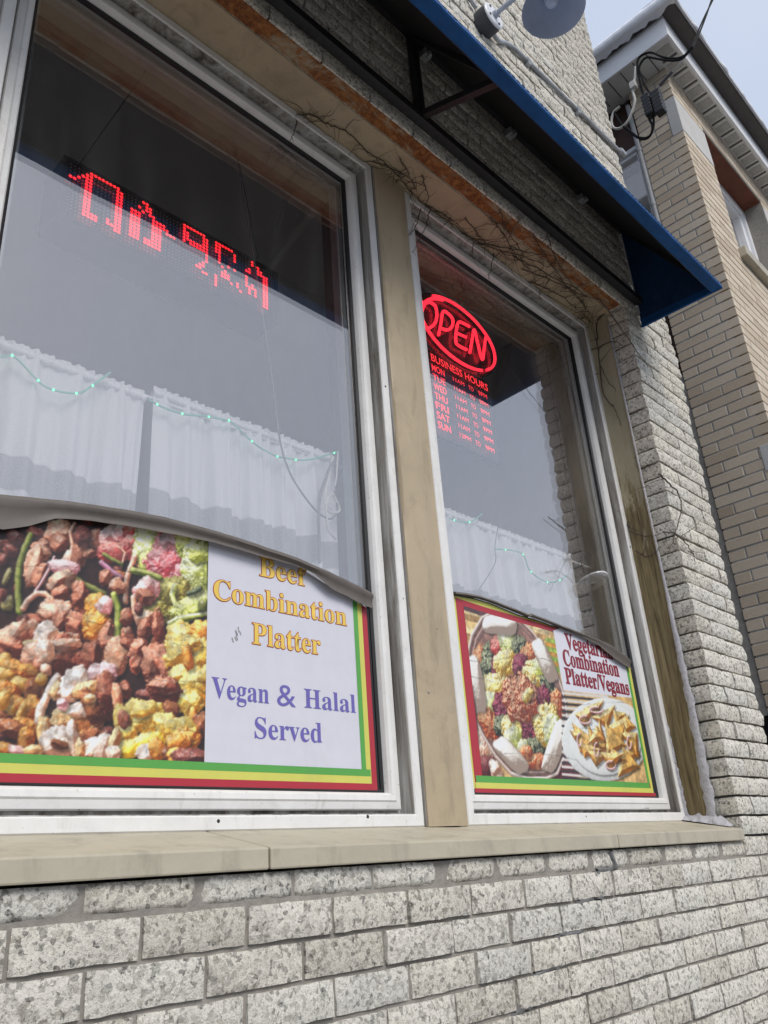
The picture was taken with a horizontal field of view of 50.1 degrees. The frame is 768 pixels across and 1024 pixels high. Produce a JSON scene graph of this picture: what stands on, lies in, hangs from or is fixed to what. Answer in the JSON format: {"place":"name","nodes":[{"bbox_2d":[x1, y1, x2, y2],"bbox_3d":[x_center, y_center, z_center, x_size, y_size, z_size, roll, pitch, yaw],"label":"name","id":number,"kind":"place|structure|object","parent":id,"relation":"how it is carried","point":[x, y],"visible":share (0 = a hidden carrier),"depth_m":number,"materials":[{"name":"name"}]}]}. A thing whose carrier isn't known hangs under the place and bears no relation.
{"place":"outdoors","nodes":[
{"label":"outdoors","id":0,"kind":"place"},
{"bbox_2d":[584,0,767,127],"label":"sky","id":1,"kind":"structure","parent":0,"point":[736,31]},
{"bbox_2d":[592,0,767,761],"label":"tan brick building","id":2,"kind":"structure","parent":0,"point":[694,166],"depth_m":5.47,"materials":[{"name":"brick"}]},
{"bbox_2d":[610,66,637,129],"bbox_3d":[1.663,-2.845,5.676,0.270,0.424,0.040,-25,-31,39],"label":"white cable","id":3,"kind":"object","parent":2,"relation":"attached to","point":[633,85],"visible":0.99,"depth_m":5.64,"materials":[{"name":"white plastic"}]},
{"bbox_2d":[619,142,661,223],"bbox_3d":[1.516,-1.818,6.034,1.190,1.415,0.100,-25,-31,39],"label":"window","id":4,"kind":"structure","parent":2,"relation":"in","point":[631,158],"depth_m":5.96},
{"bbox_2d":[614,0,712,140],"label":"service cable","id":5,"kind":"object","parent":2,"relation":"attached to","point":[653,104],"visible":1,"depth_m":5.48,"materials":[{"name":"rubber"}]},
{"bbox_2d":[719,183,758,259],"bbox_3d":[2.649,-2.123,6.363,0.105,1.143,1.095,-25,-31,39],"label":"window","id":6,"kind":"structure","parent":2,"relation":"in","point":[739,223],"depth_m":6.78,"materials":[{"name":"white glass"}]},
{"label":"pavement","id":7,"kind":"structure","parent":0,"visible":0},
{"bbox_2d":[0,0,767,1023],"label":"shop building","id":8,"kind":"structure","parent":7,"relation":"on","point":[424,884],"depth_m":2.66,"materials":[{"name":"brick"}]},
{"bbox_2d":[37,70,278,339],"bbox_3d":[-0.628,-0.987,2.629,0.327,0.526,0.780,-25,-31,39],"label":"led sign","id":9,"kind":"object","parent":8,"relation":"hanging from","point":[97,219],"visible":0.99,"depth_m":2.54,"materials":[{"name":"black"}]},
{"bbox_2d":[0,494,379,789],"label":"food poster","id":10,"kind":"object","parent":8,"relation":"attached to","point":[138,648],"visible":1,"depth_m":1.78,"materials":[{"name":"multicoloured paper"}]},
{"bbox_2d":[49,359,342,468],"bbox_3d":[-0.586,-0.288,2.122,0.011,0.033,1.320,-25,-31,39],"label":"curtain rod","id":11,"kind":"object","parent":8,"relation":"attached to","point":[179,408],"visible":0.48,"depth_m":2.27,"materials":[{"name":"white metal"}]},
{"bbox_2d":[0,336,146,510],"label":"cafe curtain","id":12,"kind":"object","parent":11,"relation":"hanging from","point":[84,447],"visible":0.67,"depth_m":1.90,"materials":[{"name":"fabric"}]},
{"bbox_2d":[0,354,339,460],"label":"fairy lights","id":13,"kind":"object","parent":11,"relation":"hanging from","point":[91,386],"visible":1,"depth_m":2.10,"materials":[{"name":"metal"}]},
{"bbox_2d":[148,386,338,583],"bbox_3d":[-0.348,0.135,2.166,0.090,0.849,0.627,-25,-31,39],"label":"cafe curtain","id":14,"kind":"object","parent":11,"relation":"hanging from","point":[217,475],"visible":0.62,"depth_m":2.23,"materials":[{"name":"fabric"}]},
{"bbox_2d":[0,0,423,835],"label":"window","id":15,"kind":"structure","parent":8,"relation":"in","point":[136,29],"depth_m":2.33,"materials":[{"name":"white glass"}]},
{"bbox_2d":[231,128,338,519],"bbox_3d":[-0.313,-0.607,2.537,0.006,1.297,0.394,-25,-31,39],"label":"loose cable","id":16,"kind":"object","parent":8,"relation":"attached to","point":[304,496],"visible":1,"depth_m":2.44,"materials":[{"name":"grey metal"}]},
{"bbox_2d":[317,456,335,563],"bbox_3d":[-0.166,-0.014,2.394,0.009,0.363,0.087,-25,-31,39],"label":"loose cable","id":17,"kind":"object","parent":8,"relation":"hanging from","point":[318,513],"visible":1,"depth_m":2.36,"materials":[{"name":"grey metal"}]},
{"bbox_2d":[323,456,340,539],"bbox_3d":[-0.154,-0.046,2.424,0.007,0.275,0.066,-25,-31,39],"label":"loose cable","id":18,"kind":"object","parent":8,"relation":"attached to","point":[325,500],"visible":1,"depth_m":2.40,"materials":[{"name":"white plastic"}]},
{"bbox_2d":[334,452,338,486],"bbox_3d":[-0.144,-0.129,2.479,0.006,0.123,0.027,-25,-31,39],"label":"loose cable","id":19,"kind":"object","parent":8,"relation":"attached to","point":[336,469],"visible":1,"depth_m":2.48,"materials":[{"name":"white plastic"}]},
{"bbox_2d":[290,120,493,289],"bbox_3d":[0.098,-1.095,3.028,0.096,0.358,1.121,-25,-31,39],"label":"dead creeper","id":20,"kind":"object","parent":8,"relation":"attached to","point":[422,221],"visible":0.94,"depth_m":3.10,"materials":[{"name":"brown plant"}]},
{"bbox_2d":[279,97,611,339],"bbox_3d":[0.411,-1.090,3.252,1.950,0.143,0.278,17,-31,-40],"label":"dead creeper","id":21,"kind":"object","parent":8,"relation":"attached to","point":[465,218],"visible":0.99,"depth_m":3.36,"materials":[{"name":"brown plant"}]},
{"bbox_2d":[422,284,495,377],"bbox_3d":[0.277,-0.772,3.326,0.062,0.480,0.510,-25,-31,39],"label":"open sign","id":22,"kind":"object","parent":8,"relation":"hanging from","point":[456,333],"visible":0.9,"depth_m":3.29,"materials":[{"name":"red"}]},
{"bbox_2d":[427,342,499,464],"bbox_3d":[0.291,-0.434,3.149,0.018,0.442,0.405,-25,-31,39],"label":"hours sign","id":23,"kind":"object","parent":22,"relation":"hanging from","point":[463,410],"visible":0.97,"depth_m":3.13,"materials":[{"name":"black"}]},
{"bbox_2d":[479,520,499,588],"bbox_3d":[0.372,0.146,2.889,0.004,0.296,0.172,-25,-31,39],"label":"loose cable","id":24,"kind":"object","parent":8,"relation":"hanging from","point":[495,557],"visible":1,"depth_m":2.90,"materials":[{"name":"grey metal"}]},
{"bbox_2d":[265,0,722,327],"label":"blue awning","id":25,"kind":"object","parent":8,"relation":"attached to","point":[669,273],"visible":1,"depth_m":3.11,"materials":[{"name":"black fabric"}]},
{"bbox_2d":[505,217,519,241],"bbox_3d":[0.512,-1.158,3.320,0.022,0.093,0.098,7,-26,-25],"label":"dry stalk","id":26,"kind":"object","parent":8,"relation":"on","point":[513,230],"visible":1,"depth_m":3.31,"materials":[{"name":"brown plant"}]},
{"bbox_2d":[445,515,591,569],"bbox_3d":[0.466,0.097,3.113,0.011,0.011,1.190,-25,-31,39],"label":"curtain rod","id":27,"kind":"object","parent":8,"relation":"attached to","point":[583,565],"visible":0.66,"depth_m":3.42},
{"bbox_2d":[444,508,583,633],"bbox_3d":[0.443,0.424,2.911,0.095,0.812,1.018,-25,-31,39],"label":"cafe curtain","id":28,"kind":"object","parent":27,"relation":"hanging from","point":[512,581],"visible":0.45,"depth_m":3.05,"materials":[{"name":"fabric"}]},
{"bbox_2d":[449,513,566,582],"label":"fairy lights","id":29,"kind":"object","parent":28,"relation":"attached to","point":[510,550],"visible":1,"depth_m":3.08,"materials":[{"name":"metal"}]},
{"bbox_2d":[473,0,585,38],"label":"wall lamp","id":30,"kind":"object","parent":8,"relation":"attached to","point":[546,19],"visible":0.96,"depth_m":3.52,"materials":[{"name":"metal"}]},
{"bbox_2d":[404,191,685,825],"bbox_3d":[0.562,-0.012,3.110,0.115,2.242,1.284,-25,-31,39],"label":"window","id":31,"kind":"structure","parent":8,"relation":"in","point":[627,622],"depth_m":3.31,"materials":[{"name":"white glass"}]},
{"bbox_2d":[468,0,626,160],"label":"conduit","id":32,"kind":"object","parent":8,"relation":"attached to","point":[621,153],"visible":0.97,"depth_m":4.14,"materials":[{"name":"metal"}]},
{"bbox_2d":[453,592,656,795],"bbox_3d":[0.620,0.650,2.812,0.020,0.611,1.101,-25,-31,39],"label":"food poster","id":33,"kind":"object","parent":8,"relation":"attached to","point":[553,708],"visible":1,"depth_m":2.74,"materials":[{"name":"paper"}]},
{"bbox_2d":[542,337,607,593],"bbox_3d":[0.810,-0.276,3.626,0.143,1.297,0.151,-25,-31,39],"label":"pendant lamp","id":34,"kind":"object","parent":8,"relation":"hanging from","point":[591,582],"visible":0.97,"depth_m":3.38,"materials":[{"name":"metal"}]},
{"bbox_2d":[588,313,661,556],"bbox_3d":[1.045,-0.362,3.693,0.229,1.235,0.154,-80,-77,66],"label":"dead creeper","id":35,"kind":"object","parent":8,"relation":"attached to","point":[598,319],"visible":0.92,"depth_m":3.78,"materials":[{"name":"brown plant"}]},
{"bbox_2d":[595,300,704,560],"bbox_3d":[1.111,-0.351,3.476,0.338,1.159,0.163,5,-25,-20],"label":"dead creeper","id":36,"kind":"object","parent":8,"relation":"attached to","point":[671,486],"visible":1,"depth_m":3.43,"materials":[{"name":"brown plant"}]}
]}

